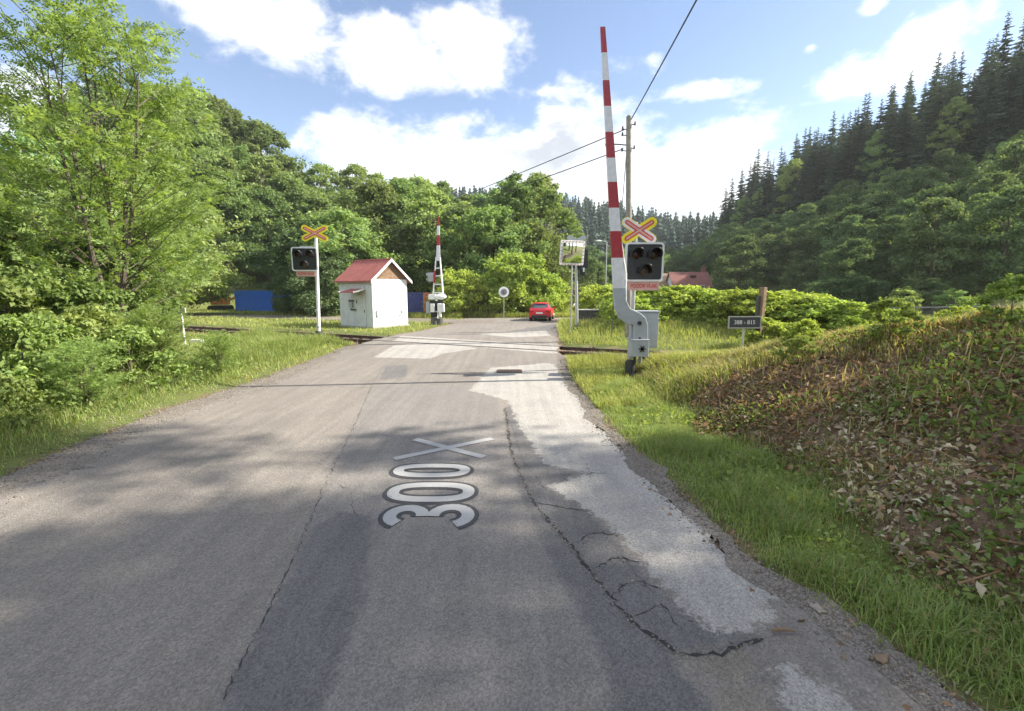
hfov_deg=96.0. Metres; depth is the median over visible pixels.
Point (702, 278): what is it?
house
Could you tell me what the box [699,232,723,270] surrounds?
broadleaf tree
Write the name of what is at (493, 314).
grass
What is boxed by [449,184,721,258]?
wood
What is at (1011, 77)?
spruce tree
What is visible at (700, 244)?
broadleaf tree
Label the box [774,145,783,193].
spruce tree
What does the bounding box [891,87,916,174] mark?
spruce tree
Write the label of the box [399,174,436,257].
broadleaf tree
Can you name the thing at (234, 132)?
broadleaf tree
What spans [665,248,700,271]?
broadleaf tree
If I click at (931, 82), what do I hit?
spruce tree
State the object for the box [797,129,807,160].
spruce tree
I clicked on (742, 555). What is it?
gravel
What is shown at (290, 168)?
broadleaf tree
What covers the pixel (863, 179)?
spruce tree
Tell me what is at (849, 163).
spruce tree
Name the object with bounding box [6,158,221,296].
broadleaf tree
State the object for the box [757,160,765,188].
spruce tree
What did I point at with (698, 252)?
broadleaf tree
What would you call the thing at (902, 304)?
weed
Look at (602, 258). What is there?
broadleaf tree
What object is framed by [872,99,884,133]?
spruce tree
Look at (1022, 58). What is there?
spruce tree
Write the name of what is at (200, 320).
grass
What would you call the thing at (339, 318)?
side road
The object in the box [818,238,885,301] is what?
broadleaf tree
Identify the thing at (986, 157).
young tree
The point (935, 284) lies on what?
broadleaf tree
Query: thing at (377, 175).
broadleaf tree
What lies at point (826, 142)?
spruce tree
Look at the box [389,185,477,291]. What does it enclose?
broadleaf tree
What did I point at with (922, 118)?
spruce tree
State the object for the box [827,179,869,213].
broadleaf tree
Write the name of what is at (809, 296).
shrub
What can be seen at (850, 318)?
shrub
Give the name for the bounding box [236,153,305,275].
broadleaf tree
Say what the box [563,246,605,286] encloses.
broadleaf tree
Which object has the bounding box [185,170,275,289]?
broadleaf tree
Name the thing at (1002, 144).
young tree
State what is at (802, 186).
spruce tree
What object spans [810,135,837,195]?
spruce tree
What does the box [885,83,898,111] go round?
spruce tree
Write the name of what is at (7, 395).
bush
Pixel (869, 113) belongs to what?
spruce tree
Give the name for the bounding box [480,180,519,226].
broadleaf tree
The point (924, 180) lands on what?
broadleaf tree
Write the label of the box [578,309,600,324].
concrete trough
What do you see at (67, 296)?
bush
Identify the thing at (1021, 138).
broadleaf tree
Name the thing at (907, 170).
young tree
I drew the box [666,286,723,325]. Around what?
shrub
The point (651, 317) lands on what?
equipment cabinet
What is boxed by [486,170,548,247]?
broadleaf tree
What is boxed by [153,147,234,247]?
broadleaf tree
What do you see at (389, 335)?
ballast
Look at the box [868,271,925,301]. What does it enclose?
broadleaf tree
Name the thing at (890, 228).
broadleaf tree
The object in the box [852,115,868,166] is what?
spruce tree
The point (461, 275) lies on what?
shrub
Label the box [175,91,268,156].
broadleaf tree
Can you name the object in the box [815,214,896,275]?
broadleaf tree
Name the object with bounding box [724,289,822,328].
shrub
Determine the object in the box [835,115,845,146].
spruce tree
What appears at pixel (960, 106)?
broadleaf tree
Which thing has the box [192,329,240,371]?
bush
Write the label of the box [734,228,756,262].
broadleaf tree
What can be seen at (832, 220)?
broadleaf tree
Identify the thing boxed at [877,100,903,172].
spruce tree
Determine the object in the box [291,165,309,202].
broadleaf tree
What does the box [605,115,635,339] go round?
utility pole
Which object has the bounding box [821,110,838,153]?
spruce tree
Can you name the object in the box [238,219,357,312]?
broadleaf tree
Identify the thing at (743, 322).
line number sign
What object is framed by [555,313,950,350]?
grass
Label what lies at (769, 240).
broadleaf tree
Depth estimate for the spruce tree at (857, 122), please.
115.92 m
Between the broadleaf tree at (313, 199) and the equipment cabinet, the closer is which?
the equipment cabinet
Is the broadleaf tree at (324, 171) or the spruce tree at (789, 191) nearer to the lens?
the broadleaf tree at (324, 171)
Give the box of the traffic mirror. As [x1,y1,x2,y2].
[559,240,584,332]
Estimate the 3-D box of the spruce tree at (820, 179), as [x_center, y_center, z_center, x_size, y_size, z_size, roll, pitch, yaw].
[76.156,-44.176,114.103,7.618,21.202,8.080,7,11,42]
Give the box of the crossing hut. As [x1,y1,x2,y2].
[334,258,411,328]
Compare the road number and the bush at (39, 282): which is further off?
the bush at (39, 282)
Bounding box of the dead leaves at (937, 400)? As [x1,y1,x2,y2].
[639,307,1023,674]
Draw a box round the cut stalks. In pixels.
[649,320,1023,586]
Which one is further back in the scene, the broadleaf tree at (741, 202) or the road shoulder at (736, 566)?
the broadleaf tree at (741, 202)
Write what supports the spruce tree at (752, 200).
on the ground at (12, 462)
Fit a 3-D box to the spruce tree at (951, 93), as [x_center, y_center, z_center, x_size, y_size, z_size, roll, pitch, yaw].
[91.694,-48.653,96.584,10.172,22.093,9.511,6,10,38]
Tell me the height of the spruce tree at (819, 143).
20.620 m
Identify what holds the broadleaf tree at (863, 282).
on the ground at (12, 462)
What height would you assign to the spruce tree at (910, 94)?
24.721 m
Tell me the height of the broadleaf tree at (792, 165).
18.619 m
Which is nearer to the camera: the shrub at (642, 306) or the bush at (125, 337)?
the bush at (125, 337)
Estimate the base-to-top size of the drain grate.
0.026 m
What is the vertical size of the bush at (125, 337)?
1.872 m
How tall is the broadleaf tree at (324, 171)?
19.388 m
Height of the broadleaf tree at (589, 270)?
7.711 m
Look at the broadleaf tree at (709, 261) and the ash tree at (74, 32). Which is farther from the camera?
the broadleaf tree at (709, 261)
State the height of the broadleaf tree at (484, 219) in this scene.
12.086 m
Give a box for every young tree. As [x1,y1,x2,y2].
[861,191,879,202]
[862,180,885,197]
[879,175,889,187]
[897,167,911,187]
[945,155,977,180]
[980,147,991,168]
[987,147,1000,164]
[991,141,1008,162]
[1007,130,1023,141]
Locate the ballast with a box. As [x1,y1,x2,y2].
[201,325,659,357]
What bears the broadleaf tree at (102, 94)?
on the ground at (12, 462)
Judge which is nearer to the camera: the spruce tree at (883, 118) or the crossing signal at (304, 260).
the crossing signal at (304, 260)
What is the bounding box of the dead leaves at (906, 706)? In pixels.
[582,416,993,710]
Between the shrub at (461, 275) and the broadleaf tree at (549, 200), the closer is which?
the shrub at (461, 275)
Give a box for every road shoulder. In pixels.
[0,346,363,493]
[557,355,976,710]
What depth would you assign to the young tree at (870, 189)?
91.46 m
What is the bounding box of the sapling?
[109,301,196,375]
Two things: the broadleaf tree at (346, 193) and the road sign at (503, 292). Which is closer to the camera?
the road sign at (503, 292)
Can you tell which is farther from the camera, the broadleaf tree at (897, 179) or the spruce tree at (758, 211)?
the spruce tree at (758, 211)
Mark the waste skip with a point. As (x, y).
(424, 298)
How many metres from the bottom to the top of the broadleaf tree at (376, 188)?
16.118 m
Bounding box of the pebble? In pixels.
[809,603,824,613]
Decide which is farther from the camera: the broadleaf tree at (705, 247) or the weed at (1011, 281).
the broadleaf tree at (705, 247)
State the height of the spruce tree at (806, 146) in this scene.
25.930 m
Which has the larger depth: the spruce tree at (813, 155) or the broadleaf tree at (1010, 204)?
the spruce tree at (813, 155)
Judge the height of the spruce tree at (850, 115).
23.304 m
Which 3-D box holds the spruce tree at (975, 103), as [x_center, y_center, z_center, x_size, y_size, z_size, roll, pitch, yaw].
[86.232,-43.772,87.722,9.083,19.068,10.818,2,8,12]
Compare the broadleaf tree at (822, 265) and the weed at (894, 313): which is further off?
the broadleaf tree at (822, 265)
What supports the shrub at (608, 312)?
on the ground at (12, 462)
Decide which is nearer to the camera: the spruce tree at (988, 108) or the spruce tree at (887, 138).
the spruce tree at (988, 108)
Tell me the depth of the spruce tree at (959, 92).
93.25 m
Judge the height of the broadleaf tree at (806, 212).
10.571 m
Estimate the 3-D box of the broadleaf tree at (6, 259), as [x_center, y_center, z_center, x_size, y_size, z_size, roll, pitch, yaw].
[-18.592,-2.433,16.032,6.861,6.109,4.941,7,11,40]
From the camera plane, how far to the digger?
56.08 m
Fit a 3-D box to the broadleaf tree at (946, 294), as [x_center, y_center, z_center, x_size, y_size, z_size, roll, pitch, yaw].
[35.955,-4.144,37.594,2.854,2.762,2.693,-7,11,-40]
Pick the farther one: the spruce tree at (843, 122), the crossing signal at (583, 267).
the spruce tree at (843, 122)
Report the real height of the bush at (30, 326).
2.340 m
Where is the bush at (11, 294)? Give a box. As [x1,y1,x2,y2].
[0,276,115,381]
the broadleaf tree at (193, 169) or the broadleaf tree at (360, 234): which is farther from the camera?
the broadleaf tree at (193, 169)
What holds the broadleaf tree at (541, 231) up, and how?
on the ground at (12, 462)
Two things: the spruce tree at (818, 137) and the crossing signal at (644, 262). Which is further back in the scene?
the spruce tree at (818, 137)
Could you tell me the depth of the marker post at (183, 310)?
19.56 m
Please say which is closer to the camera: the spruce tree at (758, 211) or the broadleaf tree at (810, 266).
the broadleaf tree at (810, 266)
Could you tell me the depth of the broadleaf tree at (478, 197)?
87.43 m
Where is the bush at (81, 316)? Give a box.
[3,303,174,376]
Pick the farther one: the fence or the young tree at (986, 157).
the young tree at (986, 157)
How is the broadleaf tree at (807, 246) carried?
on the ground at (12, 462)
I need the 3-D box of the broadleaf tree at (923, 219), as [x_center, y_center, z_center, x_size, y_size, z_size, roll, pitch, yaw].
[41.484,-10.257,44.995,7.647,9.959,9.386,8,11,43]
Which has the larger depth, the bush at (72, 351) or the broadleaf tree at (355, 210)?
the broadleaf tree at (355, 210)
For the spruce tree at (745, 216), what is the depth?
130.29 m
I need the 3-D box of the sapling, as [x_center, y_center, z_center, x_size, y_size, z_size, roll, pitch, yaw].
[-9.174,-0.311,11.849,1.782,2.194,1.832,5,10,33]
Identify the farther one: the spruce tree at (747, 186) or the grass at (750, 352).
the spruce tree at (747, 186)
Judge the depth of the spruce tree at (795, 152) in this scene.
125.33 m
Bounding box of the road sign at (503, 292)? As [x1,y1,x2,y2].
[499,287,508,315]
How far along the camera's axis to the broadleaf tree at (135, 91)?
83.86 m
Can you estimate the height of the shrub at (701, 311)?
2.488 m
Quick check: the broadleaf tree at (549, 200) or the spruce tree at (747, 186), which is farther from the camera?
the spruce tree at (747, 186)
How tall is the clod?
0.041 m
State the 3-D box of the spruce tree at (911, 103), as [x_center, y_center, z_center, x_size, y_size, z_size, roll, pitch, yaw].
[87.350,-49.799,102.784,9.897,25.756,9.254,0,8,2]
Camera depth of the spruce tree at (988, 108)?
83.86 m
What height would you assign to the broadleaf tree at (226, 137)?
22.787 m
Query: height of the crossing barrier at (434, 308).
7.655 m
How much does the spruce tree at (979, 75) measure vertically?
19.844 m
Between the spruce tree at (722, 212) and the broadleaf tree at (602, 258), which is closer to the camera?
the broadleaf tree at (602, 258)
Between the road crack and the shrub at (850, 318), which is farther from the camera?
the shrub at (850, 318)
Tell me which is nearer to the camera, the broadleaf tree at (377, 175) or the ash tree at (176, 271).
the ash tree at (176, 271)
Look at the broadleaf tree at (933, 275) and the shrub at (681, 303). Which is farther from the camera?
the broadleaf tree at (933, 275)
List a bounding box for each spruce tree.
[713,186,728,236]
[716,177,736,228]
[729,169,745,227]
[729,172,744,222]
[738,162,759,224]
[738,193,751,224]
[744,161,752,198]
[744,162,759,194]
[746,180,757,224]
[751,149,763,188]
[752,154,773,218]
[752,189,763,219]
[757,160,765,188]
[759,161,774,209]
[764,181,772,215]
[765,152,788,219]
[771,161,775,191]
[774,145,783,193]
[774,170,796,214]
[782,143,813,217]
[787,134,801,188]
[789,131,820,210]
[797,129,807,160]
[800,126,816,162]
[800,133,831,205]
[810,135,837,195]
[811,127,821,154]
[812,139,821,175]
[817,136,845,196]
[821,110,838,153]
[821,135,831,161]
[824,119,850,191]
[828,122,864,209]
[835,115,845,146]
[841,112,856,161]
[844,110,858,136]
[847,107,860,149]
[848,119,878,198]
[852,95,872,166]
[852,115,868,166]
[862,92,874,134]
[866,90,902,193]
[871,85,899,143]
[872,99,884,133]
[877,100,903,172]
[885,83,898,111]
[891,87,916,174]
[896,71,917,159]
[900,76,917,111]
[903,65,953,177]
[904,72,937,157]
[905,65,946,167]
[914,87,927,128]
[915,52,949,130]
[916,82,926,111]
[930,71,999,167]
[941,61,950,96]
[943,51,958,89]
[943,61,960,96]
[944,68,960,106]
[950,50,969,95]
[951,79,965,124]
[957,67,984,128]
[959,73,972,100]
[962,34,1008,166]
[968,40,1004,167]
[971,39,992,90]
[975,49,988,90]
[984,10,1021,120]
[994,40,1023,142]
[997,70,1023,142]
[1007,19,1023,83]
[1014,38,1023,97]
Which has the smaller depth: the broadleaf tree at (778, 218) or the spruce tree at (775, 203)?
the broadleaf tree at (778, 218)
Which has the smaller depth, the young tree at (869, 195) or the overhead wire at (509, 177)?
the overhead wire at (509, 177)
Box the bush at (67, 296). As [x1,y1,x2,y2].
[38,276,163,366]
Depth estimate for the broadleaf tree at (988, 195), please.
44.62 m
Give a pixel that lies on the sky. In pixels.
(467, 93)
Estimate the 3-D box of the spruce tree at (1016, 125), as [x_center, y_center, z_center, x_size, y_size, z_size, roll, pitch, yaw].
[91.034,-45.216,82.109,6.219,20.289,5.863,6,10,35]
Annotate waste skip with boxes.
[423,293,429,311]
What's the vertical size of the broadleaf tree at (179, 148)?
19.956 m
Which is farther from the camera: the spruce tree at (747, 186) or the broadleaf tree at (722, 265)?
the spruce tree at (747, 186)
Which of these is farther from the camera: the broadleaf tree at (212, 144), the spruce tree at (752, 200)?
the spruce tree at (752, 200)
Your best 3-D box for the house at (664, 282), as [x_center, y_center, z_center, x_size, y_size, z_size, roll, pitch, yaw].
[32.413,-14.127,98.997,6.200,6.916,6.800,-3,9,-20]
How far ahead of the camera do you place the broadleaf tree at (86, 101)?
72.05 m
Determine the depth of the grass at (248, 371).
16.27 m
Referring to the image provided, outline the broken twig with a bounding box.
[771,627,795,631]
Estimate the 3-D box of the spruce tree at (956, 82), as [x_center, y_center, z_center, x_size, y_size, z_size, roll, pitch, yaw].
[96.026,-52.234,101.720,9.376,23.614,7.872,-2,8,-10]
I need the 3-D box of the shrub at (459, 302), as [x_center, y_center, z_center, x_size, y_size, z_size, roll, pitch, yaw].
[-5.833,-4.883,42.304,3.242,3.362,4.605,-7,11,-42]
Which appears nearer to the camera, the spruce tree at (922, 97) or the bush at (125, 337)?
the bush at (125, 337)
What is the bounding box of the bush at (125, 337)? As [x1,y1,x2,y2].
[53,325,193,394]
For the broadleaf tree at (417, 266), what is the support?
on the ground at (12, 462)
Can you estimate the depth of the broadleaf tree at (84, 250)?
15.84 m
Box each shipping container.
[234,291,289,310]
[407,292,430,311]
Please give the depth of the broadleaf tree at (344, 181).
83.70 m
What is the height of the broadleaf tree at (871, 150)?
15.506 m
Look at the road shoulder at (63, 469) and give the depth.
7.59 m
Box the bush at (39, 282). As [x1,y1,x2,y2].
[0,264,141,357]
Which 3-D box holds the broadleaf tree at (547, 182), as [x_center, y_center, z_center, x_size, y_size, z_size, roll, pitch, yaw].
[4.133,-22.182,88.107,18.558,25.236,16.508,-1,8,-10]
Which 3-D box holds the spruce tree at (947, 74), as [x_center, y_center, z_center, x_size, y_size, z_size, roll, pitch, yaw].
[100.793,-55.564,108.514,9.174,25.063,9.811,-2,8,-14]
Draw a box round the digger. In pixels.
[207,291,234,310]
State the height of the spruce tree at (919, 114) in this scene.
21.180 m
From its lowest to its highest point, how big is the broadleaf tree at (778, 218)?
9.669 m
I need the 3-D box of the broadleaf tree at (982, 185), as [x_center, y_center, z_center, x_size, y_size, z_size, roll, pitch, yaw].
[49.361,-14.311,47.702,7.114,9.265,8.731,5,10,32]
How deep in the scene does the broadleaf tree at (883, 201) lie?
60.80 m
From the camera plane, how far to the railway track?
22.32 m
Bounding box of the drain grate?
[497,369,521,372]
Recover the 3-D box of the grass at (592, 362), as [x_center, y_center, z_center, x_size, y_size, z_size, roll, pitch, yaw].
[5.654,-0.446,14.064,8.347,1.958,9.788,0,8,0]
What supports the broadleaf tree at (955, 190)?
on the ground at (12, 462)
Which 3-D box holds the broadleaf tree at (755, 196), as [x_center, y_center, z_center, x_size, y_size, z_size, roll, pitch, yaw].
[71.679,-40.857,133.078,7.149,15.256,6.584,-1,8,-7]
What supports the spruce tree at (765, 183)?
on the ground at (12, 462)
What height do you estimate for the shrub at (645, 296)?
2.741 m
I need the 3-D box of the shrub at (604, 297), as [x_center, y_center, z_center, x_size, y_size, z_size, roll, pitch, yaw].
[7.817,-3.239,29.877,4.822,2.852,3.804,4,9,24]
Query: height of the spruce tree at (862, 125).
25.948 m
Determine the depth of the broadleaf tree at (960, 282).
41.99 m
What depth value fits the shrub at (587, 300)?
36.28 m
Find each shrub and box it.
[421,266,482,314]
[424,285,466,314]
[455,275,510,316]
[476,249,567,314]
[476,268,527,311]
[518,267,563,311]
[540,279,573,312]
[560,282,614,318]
[594,289,650,316]
[598,295,651,326]
[615,303,668,326]
[637,284,692,320]
[648,284,716,325]
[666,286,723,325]
[688,289,747,326]
[693,286,781,332]
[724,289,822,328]
[734,317,787,346]
[748,291,862,330]
[763,322,811,342]
[772,297,868,333]
[816,299,887,331]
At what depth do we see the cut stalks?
5.77 m
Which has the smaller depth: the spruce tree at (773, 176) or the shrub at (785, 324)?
the shrub at (785, 324)
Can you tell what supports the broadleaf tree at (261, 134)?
on the ground at (12, 462)
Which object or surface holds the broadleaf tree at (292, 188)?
on the ground at (12, 462)
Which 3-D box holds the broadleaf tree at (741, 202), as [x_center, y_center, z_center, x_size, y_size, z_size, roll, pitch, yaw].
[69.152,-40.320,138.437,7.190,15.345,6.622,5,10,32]
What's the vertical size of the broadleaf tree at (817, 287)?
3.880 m
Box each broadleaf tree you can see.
[0,118,122,220]
[0,153,158,277]
[0,210,45,314]
[0,229,190,355]
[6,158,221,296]
[20,92,116,195]
[63,76,110,102]
[74,127,233,246]
[80,99,173,165]
[85,80,116,105]
[107,190,255,308]
[109,104,262,205]
[113,80,152,102]
[134,82,178,134]
[149,81,255,158]
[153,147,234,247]
[157,123,253,182]
[168,152,271,272]
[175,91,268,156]
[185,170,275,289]
[213,144,262,230]
[218,108,261,155]
[223,185,295,281]
[226,188,297,280]
[229,116,311,200]
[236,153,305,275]
[238,173,320,277]
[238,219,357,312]
[264,154,308,187]
[264,201,296,267]
[268,265,309,313]
[273,191,353,254]
[280,205,409,303]
[285,253,352,315]
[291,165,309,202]
[292,162,337,202]
[316,188,374,244]
[319,163,372,203]
[322,177,427,273]
[348,177,448,289]
[352,199,364,213]
[366,172,389,183]
[388,176,411,201]
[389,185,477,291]
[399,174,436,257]
[407,207,496,291]
[413,200,498,294]
[424,204,551,310]
[433,180,466,204]
[458,194,477,206]
[470,192,501,231]
[475,219,588,309]
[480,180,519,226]
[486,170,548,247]
[496,171,575,275]
[501,175,587,277]
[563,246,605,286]
[563,255,611,304]
[585,255,612,295]
[599,248,624,283]
[663,254,670,271]
[663,262,669,272]
[664,247,677,258]
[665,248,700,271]
[679,245,702,271]
[687,247,716,272]
[697,236,711,256]
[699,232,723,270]
[703,253,718,266]
[704,223,734,264]
[710,235,768,291]
[713,226,743,259]
[718,229,769,285]
[730,195,753,225]
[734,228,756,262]
[743,218,765,229]
[743,232,804,284]
[747,187,770,217]
[748,222,793,269]
[755,214,786,254]
[768,218,826,265]
[772,158,803,213]
[772,203,828,258]
[776,259,823,291]
[798,278,867,301]
[800,194,842,238]
[802,230,848,265]
[808,249,877,292]
[809,202,887,259]
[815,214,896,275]
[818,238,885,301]
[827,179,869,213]
[827,274,901,312]
[840,189,901,253]
[844,214,928,283]
[853,127,902,187]
[861,198,931,254]
[862,194,878,221]
[863,198,932,260]
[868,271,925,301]
[871,167,919,199]
[881,286,924,317]
[888,196,988,292]
[897,166,950,211]
[908,180,973,245]
[910,113,923,140]
[910,148,979,192]
[912,265,937,279]
[913,277,958,313]
[925,96,977,155]
[931,288,976,313]
[936,191,1023,270]
[938,184,1023,282]
[945,275,983,294]
[954,170,1023,247]
[956,154,1023,216]
[967,139,1023,222]
[1010,135,1023,176]
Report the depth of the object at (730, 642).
4.08 m
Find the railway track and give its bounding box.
[172,325,670,357]
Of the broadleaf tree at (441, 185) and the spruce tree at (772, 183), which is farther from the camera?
the spruce tree at (772, 183)
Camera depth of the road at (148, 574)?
4.11 m
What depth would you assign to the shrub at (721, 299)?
23.08 m
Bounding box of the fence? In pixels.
[888,305,1006,317]
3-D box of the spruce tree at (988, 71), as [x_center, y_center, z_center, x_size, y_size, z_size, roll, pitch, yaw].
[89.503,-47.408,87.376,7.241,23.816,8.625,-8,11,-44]
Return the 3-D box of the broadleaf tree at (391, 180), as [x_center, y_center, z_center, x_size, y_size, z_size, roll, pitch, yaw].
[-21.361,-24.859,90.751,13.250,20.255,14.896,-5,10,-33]
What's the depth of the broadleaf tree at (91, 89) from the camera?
81.32 m
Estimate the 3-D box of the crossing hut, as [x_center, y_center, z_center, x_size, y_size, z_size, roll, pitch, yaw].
[-9.740,-4.178,31.532,3.946,4.770,4.184,6,10,35]
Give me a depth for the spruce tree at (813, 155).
118.82 m
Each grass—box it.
[0,324,352,477]
[32,330,357,382]
[132,303,471,334]
[409,309,615,317]
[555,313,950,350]
[565,322,874,408]
[571,358,1023,710]
[615,303,1023,491]
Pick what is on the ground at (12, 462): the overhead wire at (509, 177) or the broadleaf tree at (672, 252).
the broadleaf tree at (672, 252)
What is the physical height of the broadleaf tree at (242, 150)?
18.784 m
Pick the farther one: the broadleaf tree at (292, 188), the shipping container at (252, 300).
the broadleaf tree at (292, 188)
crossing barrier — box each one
[426,217,445,324]
[600,27,648,376]
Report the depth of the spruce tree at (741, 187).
142.41 m
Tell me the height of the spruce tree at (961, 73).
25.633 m
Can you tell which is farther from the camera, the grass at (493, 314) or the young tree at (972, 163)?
the young tree at (972, 163)
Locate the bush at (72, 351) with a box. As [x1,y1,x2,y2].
[34,336,122,410]
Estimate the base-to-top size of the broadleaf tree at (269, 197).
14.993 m
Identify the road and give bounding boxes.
[0,318,932,710]
[131,313,493,322]
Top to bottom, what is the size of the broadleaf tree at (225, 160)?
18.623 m
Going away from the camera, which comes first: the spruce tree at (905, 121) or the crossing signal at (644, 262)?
the crossing signal at (644, 262)
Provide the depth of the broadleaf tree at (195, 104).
79.85 m
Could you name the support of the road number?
on the road at (148, 574)
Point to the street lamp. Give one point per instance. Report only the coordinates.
(606, 259)
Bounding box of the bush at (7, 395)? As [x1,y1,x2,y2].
[0,372,52,429]
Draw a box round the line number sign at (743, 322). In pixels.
[728,316,761,347]
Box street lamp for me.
[596,240,606,284]
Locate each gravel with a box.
[0,359,983,710]
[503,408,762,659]
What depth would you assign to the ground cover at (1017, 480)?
5.96 m
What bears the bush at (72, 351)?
on the ground at (12, 462)
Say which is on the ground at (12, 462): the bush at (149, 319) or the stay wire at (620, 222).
the bush at (149, 319)
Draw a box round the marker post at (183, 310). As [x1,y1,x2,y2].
[176,308,185,343]
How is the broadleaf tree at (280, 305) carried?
on the ground at (12, 462)
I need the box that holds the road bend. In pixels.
[492,279,818,322]
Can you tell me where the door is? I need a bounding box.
[356,295,366,326]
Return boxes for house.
[653,273,668,294]
[666,266,713,289]
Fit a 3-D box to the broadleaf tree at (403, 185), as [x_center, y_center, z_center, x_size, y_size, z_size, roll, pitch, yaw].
[-14.112,-13.786,57.929,12.856,16.754,11.436,-4,9,-27]
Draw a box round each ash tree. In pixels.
[0,0,236,328]
[0,133,71,274]
[32,160,237,322]
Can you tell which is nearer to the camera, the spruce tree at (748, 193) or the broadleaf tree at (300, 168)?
the broadleaf tree at (300, 168)
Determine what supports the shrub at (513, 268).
on the ground at (12, 462)
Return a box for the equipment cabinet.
[635,310,659,362]
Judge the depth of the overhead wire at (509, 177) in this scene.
27.05 m
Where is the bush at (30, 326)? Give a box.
[0,310,100,409]
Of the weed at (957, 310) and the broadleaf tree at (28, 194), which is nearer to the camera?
the weed at (957, 310)
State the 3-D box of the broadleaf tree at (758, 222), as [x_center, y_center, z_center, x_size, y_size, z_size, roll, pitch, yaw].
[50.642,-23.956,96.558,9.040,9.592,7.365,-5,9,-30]
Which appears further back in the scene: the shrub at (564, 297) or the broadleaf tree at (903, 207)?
the broadleaf tree at (903, 207)
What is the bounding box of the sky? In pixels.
[0,0,1023,222]
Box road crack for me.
[223,366,763,699]
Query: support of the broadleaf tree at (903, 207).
on the ground at (12, 462)
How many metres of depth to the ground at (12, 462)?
5.81 m
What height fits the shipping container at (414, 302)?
1.900 m
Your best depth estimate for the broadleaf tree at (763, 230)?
83.33 m
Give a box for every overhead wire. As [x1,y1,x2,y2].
[369,130,623,232]
[370,148,623,238]
[631,0,696,118]
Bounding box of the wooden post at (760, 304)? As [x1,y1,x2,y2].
[754,287,766,342]
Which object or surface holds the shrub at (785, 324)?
on the ground at (12, 462)
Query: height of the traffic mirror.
5.310 m
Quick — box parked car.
[529,302,554,320]
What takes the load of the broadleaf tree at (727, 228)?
on the ground at (12, 462)
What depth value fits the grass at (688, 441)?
4.58 m
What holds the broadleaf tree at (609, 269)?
on the ground at (12, 462)
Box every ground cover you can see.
[674,310,1023,586]
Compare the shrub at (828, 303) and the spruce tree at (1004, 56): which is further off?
the spruce tree at (1004, 56)
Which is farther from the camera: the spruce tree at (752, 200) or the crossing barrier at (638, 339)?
the spruce tree at (752, 200)
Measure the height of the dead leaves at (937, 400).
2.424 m
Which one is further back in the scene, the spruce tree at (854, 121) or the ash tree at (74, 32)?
the spruce tree at (854, 121)
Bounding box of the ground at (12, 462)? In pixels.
[0,174,1023,710]
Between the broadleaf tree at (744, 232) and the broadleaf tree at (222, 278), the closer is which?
the broadleaf tree at (222, 278)
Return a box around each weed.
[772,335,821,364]
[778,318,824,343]
[860,296,926,338]
[877,308,917,324]
[933,305,976,320]
[955,273,1023,323]
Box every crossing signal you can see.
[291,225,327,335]
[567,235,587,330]
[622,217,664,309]
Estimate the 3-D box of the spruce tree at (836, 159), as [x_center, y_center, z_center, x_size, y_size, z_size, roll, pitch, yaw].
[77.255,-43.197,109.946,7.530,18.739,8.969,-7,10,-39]
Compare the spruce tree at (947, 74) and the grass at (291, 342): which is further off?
the spruce tree at (947, 74)
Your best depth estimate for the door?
30.39 m
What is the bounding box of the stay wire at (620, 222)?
[611,161,625,339]
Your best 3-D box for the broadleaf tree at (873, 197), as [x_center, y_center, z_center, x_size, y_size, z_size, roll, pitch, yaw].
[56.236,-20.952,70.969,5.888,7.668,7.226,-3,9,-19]
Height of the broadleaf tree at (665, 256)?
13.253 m
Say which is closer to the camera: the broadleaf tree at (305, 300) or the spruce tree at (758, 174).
the broadleaf tree at (305, 300)
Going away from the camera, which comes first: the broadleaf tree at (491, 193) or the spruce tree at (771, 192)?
the broadleaf tree at (491, 193)
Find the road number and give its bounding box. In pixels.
[378,437,493,528]
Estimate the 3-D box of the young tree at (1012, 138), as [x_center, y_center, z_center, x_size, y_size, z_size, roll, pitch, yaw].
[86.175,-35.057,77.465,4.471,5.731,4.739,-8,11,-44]
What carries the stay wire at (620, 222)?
attached to the utility pole
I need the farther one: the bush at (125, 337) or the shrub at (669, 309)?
the shrub at (669, 309)
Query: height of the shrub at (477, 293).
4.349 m
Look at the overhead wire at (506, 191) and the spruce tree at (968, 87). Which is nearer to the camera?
the overhead wire at (506, 191)
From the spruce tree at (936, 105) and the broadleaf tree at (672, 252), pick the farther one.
the broadleaf tree at (672, 252)
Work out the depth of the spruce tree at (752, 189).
136.96 m
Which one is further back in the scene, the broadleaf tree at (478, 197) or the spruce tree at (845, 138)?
the spruce tree at (845, 138)
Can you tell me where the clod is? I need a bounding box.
[873,653,889,663]
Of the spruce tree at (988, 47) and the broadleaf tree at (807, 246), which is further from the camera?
the spruce tree at (988, 47)
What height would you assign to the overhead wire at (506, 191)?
0.854 m
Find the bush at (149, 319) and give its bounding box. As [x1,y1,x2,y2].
[114,294,173,347]
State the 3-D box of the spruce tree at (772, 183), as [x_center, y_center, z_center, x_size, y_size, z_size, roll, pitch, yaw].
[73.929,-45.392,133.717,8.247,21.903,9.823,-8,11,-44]

